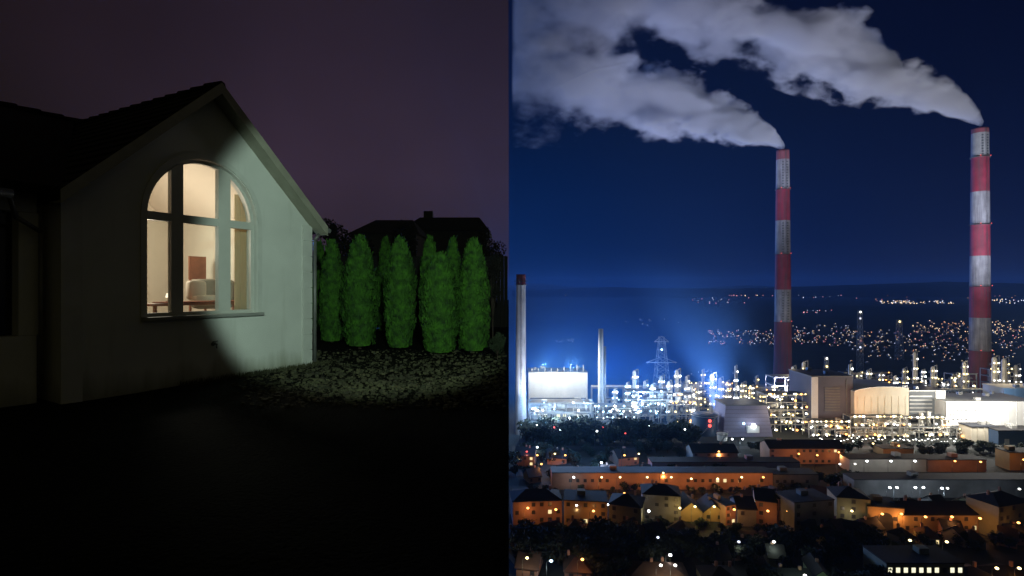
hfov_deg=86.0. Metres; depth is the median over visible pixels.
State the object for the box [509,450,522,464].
tree
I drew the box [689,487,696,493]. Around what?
tree
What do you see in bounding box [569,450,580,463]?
tree
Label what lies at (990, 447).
tree
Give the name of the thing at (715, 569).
house
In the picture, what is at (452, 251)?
conifer
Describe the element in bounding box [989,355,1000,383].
distillation column
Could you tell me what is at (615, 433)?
tree
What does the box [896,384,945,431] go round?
louvred block
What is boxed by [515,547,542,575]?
house
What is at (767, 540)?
tree
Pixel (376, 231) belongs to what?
neighbour house
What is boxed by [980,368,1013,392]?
process unit
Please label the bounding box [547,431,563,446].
tree
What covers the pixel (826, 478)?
tree
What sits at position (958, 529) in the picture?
house
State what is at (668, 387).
distillation column
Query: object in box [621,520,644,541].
house
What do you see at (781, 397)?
distillation column
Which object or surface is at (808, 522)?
house
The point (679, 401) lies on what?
process unit
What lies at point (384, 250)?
conifer
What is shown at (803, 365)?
distillation column
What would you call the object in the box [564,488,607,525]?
apartment block
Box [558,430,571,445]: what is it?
tree
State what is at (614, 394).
distillation column
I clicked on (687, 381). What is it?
distillation column
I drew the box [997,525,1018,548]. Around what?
house
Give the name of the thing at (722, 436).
storage tank
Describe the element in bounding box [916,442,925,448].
tree
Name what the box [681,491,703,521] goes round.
gabled house
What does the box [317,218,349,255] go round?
tree
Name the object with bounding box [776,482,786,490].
tree
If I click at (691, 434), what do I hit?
tree
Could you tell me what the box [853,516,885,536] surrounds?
house
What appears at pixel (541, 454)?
tree
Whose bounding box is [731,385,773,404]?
process unit
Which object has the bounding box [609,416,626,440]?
tree
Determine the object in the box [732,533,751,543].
tree
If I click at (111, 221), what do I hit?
bungalow
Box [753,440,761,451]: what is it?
tree
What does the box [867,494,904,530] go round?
house
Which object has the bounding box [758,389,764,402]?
distillation column
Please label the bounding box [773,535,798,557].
tree
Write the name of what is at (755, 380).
distillation column
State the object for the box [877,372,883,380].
distillation column
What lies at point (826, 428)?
process unit
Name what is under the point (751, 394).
distillation column
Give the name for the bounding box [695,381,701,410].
distillation column
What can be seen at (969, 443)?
tree
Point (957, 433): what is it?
process unit
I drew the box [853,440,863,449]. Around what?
tree
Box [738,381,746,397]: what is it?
distillation column
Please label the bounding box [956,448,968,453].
tree
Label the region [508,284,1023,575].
ground
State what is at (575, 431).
tree
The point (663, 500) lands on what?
house
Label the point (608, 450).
tree
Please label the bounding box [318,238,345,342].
conifer
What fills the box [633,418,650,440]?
tree
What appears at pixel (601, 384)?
stack
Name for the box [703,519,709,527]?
tree
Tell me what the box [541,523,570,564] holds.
tree
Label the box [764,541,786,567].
house
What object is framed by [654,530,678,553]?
tree
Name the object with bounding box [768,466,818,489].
annex
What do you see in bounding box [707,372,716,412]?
distillation column
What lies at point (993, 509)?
apartment block
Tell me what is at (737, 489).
tree
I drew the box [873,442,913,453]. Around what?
hall
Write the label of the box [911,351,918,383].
distillation column
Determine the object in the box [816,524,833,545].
house
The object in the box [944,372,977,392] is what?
process unit
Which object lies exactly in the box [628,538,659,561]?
tree
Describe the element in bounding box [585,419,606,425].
tree
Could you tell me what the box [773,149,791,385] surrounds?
chimney
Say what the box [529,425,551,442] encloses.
tree
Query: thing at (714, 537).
tree
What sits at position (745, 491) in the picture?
house
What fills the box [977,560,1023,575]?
house
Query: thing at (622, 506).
apartment block
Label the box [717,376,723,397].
distillation column
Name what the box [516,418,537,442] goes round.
tree
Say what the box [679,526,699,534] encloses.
tree
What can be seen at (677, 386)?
distillation column
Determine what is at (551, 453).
tree
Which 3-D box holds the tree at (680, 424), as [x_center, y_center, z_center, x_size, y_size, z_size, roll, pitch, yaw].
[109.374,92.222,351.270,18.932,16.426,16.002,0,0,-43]
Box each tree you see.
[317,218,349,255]
[338,230,375,255]
[376,220,417,255]
[475,225,506,314]
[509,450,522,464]
[509,464,522,475]
[509,530,546,557]
[512,517,543,537]
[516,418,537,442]
[524,441,533,446]
[527,527,551,563]
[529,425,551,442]
[535,418,552,438]
[535,441,553,457]
[536,450,545,459]
[537,414,560,431]
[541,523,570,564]
[544,448,560,461]
[544,469,550,477]
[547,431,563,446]
[552,417,573,436]
[554,538,577,561]
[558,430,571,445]
[560,420,587,444]
[560,445,571,452]
[564,452,572,461]
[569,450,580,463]
[570,415,591,424]
[570,535,606,561]
[581,423,598,443]
[582,423,596,443]
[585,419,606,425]
[585,446,596,456]
[586,558,603,575]
[589,515,621,538]
[590,459,602,465]
[591,424,606,444]
[591,454,604,461]
[598,430,613,445]
[599,451,608,463]
[604,446,615,456]
[605,424,622,444]
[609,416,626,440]
[619,482,630,490]
[620,420,645,441]
[620,429,633,443]
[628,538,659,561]
[631,483,639,490]
[632,440,644,452]
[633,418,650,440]
[640,441,652,455]
[643,426,655,442]
[647,538,665,560]
[649,423,672,441]
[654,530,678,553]
[657,424,677,440]
[658,515,669,526]
[670,418,693,444]
[672,446,686,456]
[679,424,701,444]
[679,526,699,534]
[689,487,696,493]
[694,517,704,528]
[698,487,705,494]
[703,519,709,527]
[708,528,732,544]
[715,486,722,493]
[717,523,726,531]
[727,541,737,560]
[732,522,742,530]
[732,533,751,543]
[733,486,741,492]
[735,543,758,563]
[742,533,764,552]
[747,442,754,448]
[751,523,762,531]
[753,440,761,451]
[761,523,774,537]
[762,536,774,542]
[762,563,782,575]
[766,523,794,543]
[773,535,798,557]
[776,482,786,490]
[778,555,793,567]
[800,545,829,567]
[816,471,824,481]
[821,473,839,482]
[825,567,843,575]
[837,469,847,477]
[839,568,871,575]
[843,442,854,452]
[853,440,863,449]
[860,564,896,575]
[899,533,915,544]
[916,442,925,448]
[916,531,928,544]
[918,446,926,453]
[924,446,934,453]
[924,540,937,545]
[930,441,945,449]
[933,444,945,453]
[933,530,943,539]
[940,441,950,448]
[953,441,965,448]
[953,532,967,537]
[956,441,968,449]
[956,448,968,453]
[959,438,974,447]
[973,445,983,453]
[975,440,987,451]
[984,441,995,453]
[986,530,1004,544]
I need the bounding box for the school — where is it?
[862,544,964,575]
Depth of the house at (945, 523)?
220.72 m
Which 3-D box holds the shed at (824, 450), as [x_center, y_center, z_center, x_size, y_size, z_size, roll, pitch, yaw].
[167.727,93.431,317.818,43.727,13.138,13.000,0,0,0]
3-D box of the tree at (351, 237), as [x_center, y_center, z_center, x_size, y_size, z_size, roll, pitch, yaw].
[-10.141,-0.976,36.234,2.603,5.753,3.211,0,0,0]
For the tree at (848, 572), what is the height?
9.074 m
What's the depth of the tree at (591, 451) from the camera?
322.77 m
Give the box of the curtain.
[234,194,246,309]
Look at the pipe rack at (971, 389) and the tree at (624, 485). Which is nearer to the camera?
the tree at (624, 485)
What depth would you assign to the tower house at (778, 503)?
229.66 m
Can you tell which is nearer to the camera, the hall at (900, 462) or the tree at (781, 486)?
the tree at (781, 486)
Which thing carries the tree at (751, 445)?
on the ground at (687, 346)
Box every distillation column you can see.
[611,388,617,416]
[624,381,630,415]
[631,369,638,416]
[641,379,648,416]
[648,383,655,420]
[657,374,664,417]
[665,379,672,420]
[673,368,680,416]
[683,375,689,406]
[688,384,694,419]
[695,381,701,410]
[699,369,704,409]
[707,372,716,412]
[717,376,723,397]
[724,380,730,397]
[732,365,738,397]
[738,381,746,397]
[747,384,753,397]
[753,375,758,395]
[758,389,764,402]
[769,385,777,403]
[778,387,783,418]
[800,360,807,368]
[846,363,852,375]
[854,371,861,378]
[864,368,871,378]
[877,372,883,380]
[891,375,897,383]
[900,367,908,383]
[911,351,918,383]
[919,369,925,385]
[928,365,937,387]
[940,381,948,392]
[949,375,955,392]
[960,360,968,392]
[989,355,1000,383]
[1000,356,1009,383]
[1011,363,1021,383]
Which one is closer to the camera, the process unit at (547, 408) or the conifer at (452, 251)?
the conifer at (452, 251)
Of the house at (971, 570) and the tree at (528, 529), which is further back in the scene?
the tree at (528, 529)
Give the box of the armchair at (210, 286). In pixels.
[191,279,233,308]
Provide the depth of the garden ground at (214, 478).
4.61 m
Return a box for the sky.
[0,0,1023,299]
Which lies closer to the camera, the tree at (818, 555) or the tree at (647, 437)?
the tree at (818, 555)
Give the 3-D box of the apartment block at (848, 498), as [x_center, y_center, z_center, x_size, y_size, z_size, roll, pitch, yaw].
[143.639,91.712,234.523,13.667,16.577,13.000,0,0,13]
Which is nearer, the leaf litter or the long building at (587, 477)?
the leaf litter
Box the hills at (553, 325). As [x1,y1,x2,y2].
[509,318,657,331]
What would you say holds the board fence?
on the garden ground at (214, 478)
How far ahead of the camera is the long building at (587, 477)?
272.22 m
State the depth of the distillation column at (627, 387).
427.78 m
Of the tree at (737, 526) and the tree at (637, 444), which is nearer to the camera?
the tree at (737, 526)
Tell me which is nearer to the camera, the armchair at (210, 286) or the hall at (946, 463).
the armchair at (210, 286)
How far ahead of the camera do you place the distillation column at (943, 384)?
472.34 m
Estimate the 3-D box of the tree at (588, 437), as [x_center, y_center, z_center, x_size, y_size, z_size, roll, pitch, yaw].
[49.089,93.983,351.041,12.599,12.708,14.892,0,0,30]
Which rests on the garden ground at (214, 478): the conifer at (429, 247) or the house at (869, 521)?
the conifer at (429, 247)
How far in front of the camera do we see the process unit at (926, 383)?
504.91 m
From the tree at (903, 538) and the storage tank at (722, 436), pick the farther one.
the storage tank at (722, 436)
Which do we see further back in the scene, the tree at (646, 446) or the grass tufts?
the tree at (646, 446)
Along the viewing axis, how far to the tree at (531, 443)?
329.19 m
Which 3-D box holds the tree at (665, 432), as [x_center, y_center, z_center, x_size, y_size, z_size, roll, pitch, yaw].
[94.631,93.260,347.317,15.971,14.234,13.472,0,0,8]
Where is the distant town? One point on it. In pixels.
(875, 342)
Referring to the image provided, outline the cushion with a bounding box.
[186,281,214,300]
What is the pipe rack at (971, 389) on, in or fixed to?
on the ground at (687, 346)
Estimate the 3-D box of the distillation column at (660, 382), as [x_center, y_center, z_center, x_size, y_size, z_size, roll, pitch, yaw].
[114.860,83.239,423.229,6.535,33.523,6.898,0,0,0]
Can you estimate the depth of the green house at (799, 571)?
181.63 m
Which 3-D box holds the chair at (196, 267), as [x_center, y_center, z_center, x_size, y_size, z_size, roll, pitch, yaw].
[-6.726,0.329,11.952,0.460,2.043,0.416,0,0,28]
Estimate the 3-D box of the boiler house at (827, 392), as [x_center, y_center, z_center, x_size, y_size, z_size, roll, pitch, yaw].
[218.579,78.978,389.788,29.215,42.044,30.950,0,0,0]
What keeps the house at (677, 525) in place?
on the ground at (687, 346)
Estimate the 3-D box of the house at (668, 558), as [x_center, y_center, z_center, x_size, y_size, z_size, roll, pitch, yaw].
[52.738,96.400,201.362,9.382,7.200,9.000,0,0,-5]
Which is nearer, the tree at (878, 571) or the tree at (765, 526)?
the tree at (878, 571)
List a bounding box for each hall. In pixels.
[527,364,587,398]
[840,451,925,471]
[843,470,1023,497]
[851,379,908,434]
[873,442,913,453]
[917,452,986,471]
[934,391,1023,435]
[983,383,1023,397]
[995,445,1023,469]
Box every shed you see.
[759,438,845,463]
[988,423,1023,444]
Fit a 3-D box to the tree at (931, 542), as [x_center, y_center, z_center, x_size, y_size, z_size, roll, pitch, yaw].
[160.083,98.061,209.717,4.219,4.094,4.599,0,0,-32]
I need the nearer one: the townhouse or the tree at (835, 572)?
the tree at (835, 572)
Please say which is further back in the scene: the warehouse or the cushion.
the warehouse
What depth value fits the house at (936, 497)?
247.42 m
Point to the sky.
(604, 143)
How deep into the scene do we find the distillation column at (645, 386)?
427.62 m
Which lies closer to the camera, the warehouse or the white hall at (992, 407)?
the warehouse
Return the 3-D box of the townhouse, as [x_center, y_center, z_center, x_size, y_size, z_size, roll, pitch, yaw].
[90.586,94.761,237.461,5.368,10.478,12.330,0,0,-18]
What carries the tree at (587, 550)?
on the ground at (687, 346)
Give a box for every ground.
[0,300,508,575]
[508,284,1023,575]
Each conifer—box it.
[311,239,324,331]
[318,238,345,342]
[339,234,379,348]
[376,235,390,331]
[382,234,417,348]
[418,234,435,338]
[418,250,461,354]
[446,235,460,340]
[456,237,490,352]
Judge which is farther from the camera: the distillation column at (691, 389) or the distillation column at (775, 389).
the distillation column at (775, 389)
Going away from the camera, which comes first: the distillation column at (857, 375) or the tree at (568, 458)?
the tree at (568, 458)
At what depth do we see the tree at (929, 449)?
326.62 m
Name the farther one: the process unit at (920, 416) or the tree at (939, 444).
the process unit at (920, 416)
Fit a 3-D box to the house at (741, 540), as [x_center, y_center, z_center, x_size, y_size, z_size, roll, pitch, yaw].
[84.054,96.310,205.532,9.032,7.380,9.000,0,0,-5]
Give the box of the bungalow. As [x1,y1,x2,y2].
[0,81,330,407]
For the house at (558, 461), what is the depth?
310.81 m
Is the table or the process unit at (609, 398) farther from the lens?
the process unit at (609, 398)
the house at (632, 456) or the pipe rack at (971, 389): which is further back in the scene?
the pipe rack at (971, 389)
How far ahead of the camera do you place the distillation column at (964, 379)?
495.86 m
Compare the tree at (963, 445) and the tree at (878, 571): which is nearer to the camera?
the tree at (878, 571)
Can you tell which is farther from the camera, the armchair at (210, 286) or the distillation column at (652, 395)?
the distillation column at (652, 395)
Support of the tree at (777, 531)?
on the ground at (687, 346)
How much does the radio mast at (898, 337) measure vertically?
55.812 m
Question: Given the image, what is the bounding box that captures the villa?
[685,442,738,456]
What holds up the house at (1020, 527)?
on the ground at (687, 346)
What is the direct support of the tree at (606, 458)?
on the ground at (687, 346)
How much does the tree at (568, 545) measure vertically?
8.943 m
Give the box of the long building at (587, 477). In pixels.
[550,464,772,489]
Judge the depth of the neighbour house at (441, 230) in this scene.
52.55 m
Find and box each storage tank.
[690,409,718,436]
[716,430,727,441]
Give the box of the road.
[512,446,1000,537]
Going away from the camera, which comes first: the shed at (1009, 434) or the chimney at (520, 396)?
the shed at (1009, 434)
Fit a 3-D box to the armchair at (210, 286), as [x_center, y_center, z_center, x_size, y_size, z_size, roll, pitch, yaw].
[-6.179,0.483,11.670,0.770,1.355,1.100,0,0,28]
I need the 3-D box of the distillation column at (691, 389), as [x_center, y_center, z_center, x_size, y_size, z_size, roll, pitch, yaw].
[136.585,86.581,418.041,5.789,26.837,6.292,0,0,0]
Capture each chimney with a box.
[514,274,526,434]
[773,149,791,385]
[967,127,992,392]
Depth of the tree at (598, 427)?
350.66 m
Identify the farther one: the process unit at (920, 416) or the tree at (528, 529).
the process unit at (920, 416)
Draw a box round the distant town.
[557,295,1023,375]
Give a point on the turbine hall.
(557, 383)
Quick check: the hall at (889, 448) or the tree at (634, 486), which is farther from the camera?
the hall at (889, 448)
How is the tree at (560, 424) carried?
on the ground at (687, 346)
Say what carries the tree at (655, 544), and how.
on the ground at (687, 346)
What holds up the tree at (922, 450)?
on the ground at (687, 346)
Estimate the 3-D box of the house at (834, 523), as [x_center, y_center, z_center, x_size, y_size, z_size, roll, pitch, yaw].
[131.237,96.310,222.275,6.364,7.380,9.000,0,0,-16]
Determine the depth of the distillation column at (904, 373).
503.18 m
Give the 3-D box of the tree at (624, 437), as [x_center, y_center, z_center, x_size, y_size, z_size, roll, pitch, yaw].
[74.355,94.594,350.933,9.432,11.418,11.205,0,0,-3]
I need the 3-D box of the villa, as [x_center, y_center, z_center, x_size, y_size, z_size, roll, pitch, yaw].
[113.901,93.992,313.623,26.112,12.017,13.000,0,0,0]
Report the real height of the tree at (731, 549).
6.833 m
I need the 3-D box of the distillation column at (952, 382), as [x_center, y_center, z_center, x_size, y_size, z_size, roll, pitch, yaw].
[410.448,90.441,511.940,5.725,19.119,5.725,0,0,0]
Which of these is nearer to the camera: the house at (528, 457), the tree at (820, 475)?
the tree at (820, 475)
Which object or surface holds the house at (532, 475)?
on the ground at (687, 346)
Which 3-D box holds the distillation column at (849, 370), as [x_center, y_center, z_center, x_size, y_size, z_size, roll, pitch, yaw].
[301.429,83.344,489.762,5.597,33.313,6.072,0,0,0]
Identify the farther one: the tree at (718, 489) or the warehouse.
the warehouse
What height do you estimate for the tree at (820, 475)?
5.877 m
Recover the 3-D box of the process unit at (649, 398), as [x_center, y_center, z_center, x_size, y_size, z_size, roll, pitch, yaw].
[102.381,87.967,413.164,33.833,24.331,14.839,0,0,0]
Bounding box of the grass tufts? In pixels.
[177,360,331,386]
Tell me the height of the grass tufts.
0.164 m
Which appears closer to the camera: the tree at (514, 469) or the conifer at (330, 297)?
the conifer at (330, 297)
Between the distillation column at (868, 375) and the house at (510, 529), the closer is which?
the house at (510, 529)
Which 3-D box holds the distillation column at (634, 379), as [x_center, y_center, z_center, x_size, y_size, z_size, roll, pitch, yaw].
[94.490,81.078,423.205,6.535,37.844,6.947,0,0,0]
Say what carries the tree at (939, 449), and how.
on the ground at (687, 346)
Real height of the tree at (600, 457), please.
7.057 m
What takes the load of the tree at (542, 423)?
on the ground at (687, 346)
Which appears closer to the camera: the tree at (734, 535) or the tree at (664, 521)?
the tree at (734, 535)
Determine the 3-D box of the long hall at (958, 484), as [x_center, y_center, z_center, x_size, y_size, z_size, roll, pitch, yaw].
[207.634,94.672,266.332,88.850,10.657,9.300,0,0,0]
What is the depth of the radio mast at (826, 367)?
570.40 m
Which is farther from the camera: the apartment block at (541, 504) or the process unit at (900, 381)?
the process unit at (900, 381)
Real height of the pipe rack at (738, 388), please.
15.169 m
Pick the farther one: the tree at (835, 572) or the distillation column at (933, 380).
the distillation column at (933, 380)
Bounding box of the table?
[147,300,233,312]
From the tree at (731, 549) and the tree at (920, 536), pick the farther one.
the tree at (920, 536)
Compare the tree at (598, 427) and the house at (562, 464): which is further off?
the tree at (598, 427)
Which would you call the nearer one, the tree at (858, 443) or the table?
the table
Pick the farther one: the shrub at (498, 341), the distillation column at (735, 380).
the distillation column at (735, 380)
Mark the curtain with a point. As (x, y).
(240, 269)
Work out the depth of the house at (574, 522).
222.69 m
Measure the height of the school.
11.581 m
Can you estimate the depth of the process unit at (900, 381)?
522.00 m
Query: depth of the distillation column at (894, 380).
489.33 m
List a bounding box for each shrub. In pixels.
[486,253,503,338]
[488,332,505,358]
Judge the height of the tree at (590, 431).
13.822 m
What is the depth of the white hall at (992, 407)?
370.81 m
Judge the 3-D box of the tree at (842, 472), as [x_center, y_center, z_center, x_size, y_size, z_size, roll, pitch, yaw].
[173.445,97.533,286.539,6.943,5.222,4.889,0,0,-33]
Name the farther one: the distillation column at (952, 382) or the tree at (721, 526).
the distillation column at (952, 382)
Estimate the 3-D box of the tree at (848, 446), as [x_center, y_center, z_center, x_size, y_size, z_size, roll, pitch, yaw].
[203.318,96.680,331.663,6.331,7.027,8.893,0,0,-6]
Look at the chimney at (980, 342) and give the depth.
522.17 m
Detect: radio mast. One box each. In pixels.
[824,357,828,368]
[856,310,863,375]
[894,320,903,359]
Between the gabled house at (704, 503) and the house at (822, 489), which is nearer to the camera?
the gabled house at (704, 503)
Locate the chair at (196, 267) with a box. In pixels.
[188,256,206,310]
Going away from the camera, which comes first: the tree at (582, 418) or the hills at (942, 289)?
the tree at (582, 418)
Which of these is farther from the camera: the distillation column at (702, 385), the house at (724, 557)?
the distillation column at (702, 385)
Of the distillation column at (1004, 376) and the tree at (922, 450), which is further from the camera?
the distillation column at (1004, 376)
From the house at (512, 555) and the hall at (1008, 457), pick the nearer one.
the house at (512, 555)
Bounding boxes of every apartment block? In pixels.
[509,485,562,524]
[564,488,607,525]
[608,488,644,526]
[752,485,777,525]
[775,488,834,533]
[825,482,871,519]
[964,486,1023,535]
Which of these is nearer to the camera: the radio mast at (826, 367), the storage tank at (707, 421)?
the storage tank at (707, 421)
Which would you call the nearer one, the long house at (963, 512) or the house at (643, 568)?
the house at (643, 568)
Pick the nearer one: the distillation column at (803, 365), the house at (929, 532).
the house at (929, 532)
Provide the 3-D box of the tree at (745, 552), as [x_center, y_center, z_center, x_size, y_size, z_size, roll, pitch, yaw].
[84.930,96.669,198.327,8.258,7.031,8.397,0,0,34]
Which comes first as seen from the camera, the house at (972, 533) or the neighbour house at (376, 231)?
the neighbour house at (376, 231)
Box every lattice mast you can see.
[646,336,676,387]
[955,373,961,391]
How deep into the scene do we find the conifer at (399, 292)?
14.18 m
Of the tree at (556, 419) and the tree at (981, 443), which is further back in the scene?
the tree at (556, 419)
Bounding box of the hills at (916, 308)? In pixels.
[770,305,1023,311]
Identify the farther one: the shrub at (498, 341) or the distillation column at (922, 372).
the distillation column at (922, 372)
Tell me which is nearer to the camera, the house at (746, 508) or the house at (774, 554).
the house at (774, 554)
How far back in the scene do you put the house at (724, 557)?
196.97 m
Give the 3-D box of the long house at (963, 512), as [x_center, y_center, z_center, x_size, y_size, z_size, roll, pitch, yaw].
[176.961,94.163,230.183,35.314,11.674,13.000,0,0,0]
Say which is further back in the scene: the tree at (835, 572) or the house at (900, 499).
the house at (900, 499)
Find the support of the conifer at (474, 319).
on the garden ground at (214, 478)
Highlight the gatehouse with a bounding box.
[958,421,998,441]
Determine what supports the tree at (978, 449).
on the ground at (687, 346)
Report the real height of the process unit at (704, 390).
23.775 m
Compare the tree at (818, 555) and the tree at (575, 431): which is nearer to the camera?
the tree at (818, 555)
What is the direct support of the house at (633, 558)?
on the ground at (687, 346)
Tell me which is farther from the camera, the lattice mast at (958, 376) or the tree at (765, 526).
the lattice mast at (958, 376)
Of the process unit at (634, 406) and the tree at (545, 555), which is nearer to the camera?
the tree at (545, 555)
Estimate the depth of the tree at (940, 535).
215.46 m
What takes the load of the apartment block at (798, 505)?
on the ground at (687, 346)
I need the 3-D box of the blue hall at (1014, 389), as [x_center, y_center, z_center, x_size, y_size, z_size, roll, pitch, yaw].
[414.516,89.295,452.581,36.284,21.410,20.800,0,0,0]
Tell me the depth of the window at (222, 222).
9.75 m
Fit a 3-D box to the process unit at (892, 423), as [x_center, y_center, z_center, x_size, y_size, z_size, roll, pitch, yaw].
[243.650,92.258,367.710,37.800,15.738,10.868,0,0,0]
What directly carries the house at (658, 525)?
on the ground at (687, 346)
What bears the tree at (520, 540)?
on the ground at (687, 346)
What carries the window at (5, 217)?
in the bungalow
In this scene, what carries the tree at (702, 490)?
on the ground at (687, 346)
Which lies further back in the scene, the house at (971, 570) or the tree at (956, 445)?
the tree at (956, 445)
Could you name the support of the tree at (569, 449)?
on the ground at (687, 346)
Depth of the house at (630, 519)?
222.39 m
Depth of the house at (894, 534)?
215.32 m
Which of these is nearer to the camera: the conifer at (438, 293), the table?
the table
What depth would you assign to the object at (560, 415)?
398.84 m
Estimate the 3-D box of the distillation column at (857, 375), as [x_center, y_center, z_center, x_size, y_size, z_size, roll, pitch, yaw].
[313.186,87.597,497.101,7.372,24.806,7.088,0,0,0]
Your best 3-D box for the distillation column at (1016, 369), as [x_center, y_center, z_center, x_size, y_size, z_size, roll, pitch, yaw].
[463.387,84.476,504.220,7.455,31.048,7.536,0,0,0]
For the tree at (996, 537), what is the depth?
212.42 m
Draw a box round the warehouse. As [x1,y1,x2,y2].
[648,455,799,467]
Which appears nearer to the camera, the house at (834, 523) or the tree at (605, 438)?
the house at (834, 523)
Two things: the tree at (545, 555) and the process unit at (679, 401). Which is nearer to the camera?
the tree at (545, 555)
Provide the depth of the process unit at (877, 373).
553.38 m
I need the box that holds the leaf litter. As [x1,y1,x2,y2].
[231,349,506,409]
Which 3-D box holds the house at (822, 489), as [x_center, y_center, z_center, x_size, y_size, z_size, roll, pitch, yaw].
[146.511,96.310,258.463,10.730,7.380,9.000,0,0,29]
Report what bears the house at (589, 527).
on the ground at (687, 346)
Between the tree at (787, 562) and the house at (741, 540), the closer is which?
the tree at (787, 562)
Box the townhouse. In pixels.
[707,493,735,524]
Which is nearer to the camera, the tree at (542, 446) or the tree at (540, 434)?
the tree at (542, 446)
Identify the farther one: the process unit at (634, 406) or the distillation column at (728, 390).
the distillation column at (728, 390)
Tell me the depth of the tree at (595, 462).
297.51 m
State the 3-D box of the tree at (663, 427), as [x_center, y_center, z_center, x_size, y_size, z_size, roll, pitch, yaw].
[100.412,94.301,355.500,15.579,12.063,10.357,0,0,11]
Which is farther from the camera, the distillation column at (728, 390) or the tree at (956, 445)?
the distillation column at (728, 390)
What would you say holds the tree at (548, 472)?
on the ground at (687, 346)
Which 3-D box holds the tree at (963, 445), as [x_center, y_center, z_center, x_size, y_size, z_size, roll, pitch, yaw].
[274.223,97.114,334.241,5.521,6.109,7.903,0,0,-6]
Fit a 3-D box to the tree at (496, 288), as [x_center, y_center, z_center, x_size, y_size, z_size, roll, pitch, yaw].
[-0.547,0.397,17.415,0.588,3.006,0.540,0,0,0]
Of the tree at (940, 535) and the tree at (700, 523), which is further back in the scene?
the tree at (700, 523)
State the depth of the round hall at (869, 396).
370.81 m
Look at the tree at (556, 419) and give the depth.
360.81 m
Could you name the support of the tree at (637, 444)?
on the ground at (687, 346)
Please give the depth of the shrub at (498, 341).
12.13 m
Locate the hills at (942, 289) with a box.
[512,282,1023,296]
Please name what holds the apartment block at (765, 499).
on the ground at (687, 346)
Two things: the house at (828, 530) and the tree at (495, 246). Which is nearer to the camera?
the tree at (495, 246)
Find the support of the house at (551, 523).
on the ground at (687, 346)
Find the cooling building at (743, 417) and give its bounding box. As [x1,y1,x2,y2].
[713,398,772,436]
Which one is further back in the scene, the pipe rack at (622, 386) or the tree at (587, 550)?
the pipe rack at (622, 386)
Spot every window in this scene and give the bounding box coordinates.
[0,212,11,335]
[141,160,263,320]
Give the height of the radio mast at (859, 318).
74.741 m
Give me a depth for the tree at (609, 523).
209.91 m
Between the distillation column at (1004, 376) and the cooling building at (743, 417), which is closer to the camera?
the cooling building at (743, 417)
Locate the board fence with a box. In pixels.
[311,256,507,326]
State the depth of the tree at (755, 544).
203.11 m
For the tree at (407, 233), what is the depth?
36.98 m
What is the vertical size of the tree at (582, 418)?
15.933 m
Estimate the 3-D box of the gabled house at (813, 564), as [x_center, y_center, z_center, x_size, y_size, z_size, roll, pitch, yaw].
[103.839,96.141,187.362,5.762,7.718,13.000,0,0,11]
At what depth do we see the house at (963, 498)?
247.44 m
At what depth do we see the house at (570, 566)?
189.15 m
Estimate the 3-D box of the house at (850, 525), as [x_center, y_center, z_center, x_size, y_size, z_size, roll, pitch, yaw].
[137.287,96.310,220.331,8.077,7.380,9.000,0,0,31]
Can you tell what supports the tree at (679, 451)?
on the ground at (687, 346)
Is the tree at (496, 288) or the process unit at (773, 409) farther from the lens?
the process unit at (773, 409)
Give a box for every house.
[349,220,426,255]
[414,211,491,255]
[509,524,516,541]
[509,542,523,564]
[515,445,536,466]
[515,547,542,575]
[522,465,542,483]
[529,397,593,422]
[537,519,561,527]
[546,447,567,464]
[556,462,570,465]
[563,549,591,575]
[567,515,584,527]
[586,521,608,532]
[609,446,639,465]
[618,516,639,524]
[619,544,640,560]
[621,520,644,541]
[625,557,688,575]
[640,479,681,521]
[643,519,667,540]
[643,548,672,561]
[668,516,695,533]
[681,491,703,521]
[695,561,738,575]
[696,493,720,521]
[710,541,732,564]
[724,534,753,560]
[729,494,757,526]
[730,487,752,495]
[762,485,779,526]
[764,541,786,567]
[771,563,811,575]
[788,367,853,433]
[800,517,816,530]
[801,552,829,575]
[810,484,828,494]
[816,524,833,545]
[825,516,844,530]
[842,519,865,536]
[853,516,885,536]
[867,494,904,530]
[885,523,916,544]
[890,498,979,532]
[897,496,917,500]
[912,522,941,546]
[921,493,945,500]
[937,517,963,533]
[939,523,966,547]
[951,493,969,500]
[964,561,992,575]
[965,526,987,549]
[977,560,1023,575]
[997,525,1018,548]
[1002,521,1023,544]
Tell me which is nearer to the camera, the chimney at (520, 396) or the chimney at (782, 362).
the chimney at (520, 396)
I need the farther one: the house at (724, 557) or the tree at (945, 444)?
the tree at (945, 444)
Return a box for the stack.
[597,329,605,416]
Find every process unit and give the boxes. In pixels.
[528,399,591,422]
[592,401,639,424]
[606,397,625,415]
[624,389,671,421]
[664,392,695,423]
[679,381,732,409]
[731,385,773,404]
[757,391,807,431]
[765,374,788,418]
[802,418,849,437]
[838,371,892,379]
[843,414,908,438]
[883,380,919,382]
[898,377,942,387]
[901,412,949,437]
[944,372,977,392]
[949,426,963,437]
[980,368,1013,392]
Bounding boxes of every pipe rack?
[591,385,699,407]
[705,387,769,397]
[938,388,982,392]
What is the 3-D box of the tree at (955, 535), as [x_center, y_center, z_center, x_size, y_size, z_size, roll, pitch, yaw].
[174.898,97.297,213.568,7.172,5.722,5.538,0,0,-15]
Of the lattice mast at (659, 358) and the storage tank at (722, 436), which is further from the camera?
the lattice mast at (659, 358)
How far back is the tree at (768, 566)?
181.18 m
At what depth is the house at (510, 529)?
214.07 m

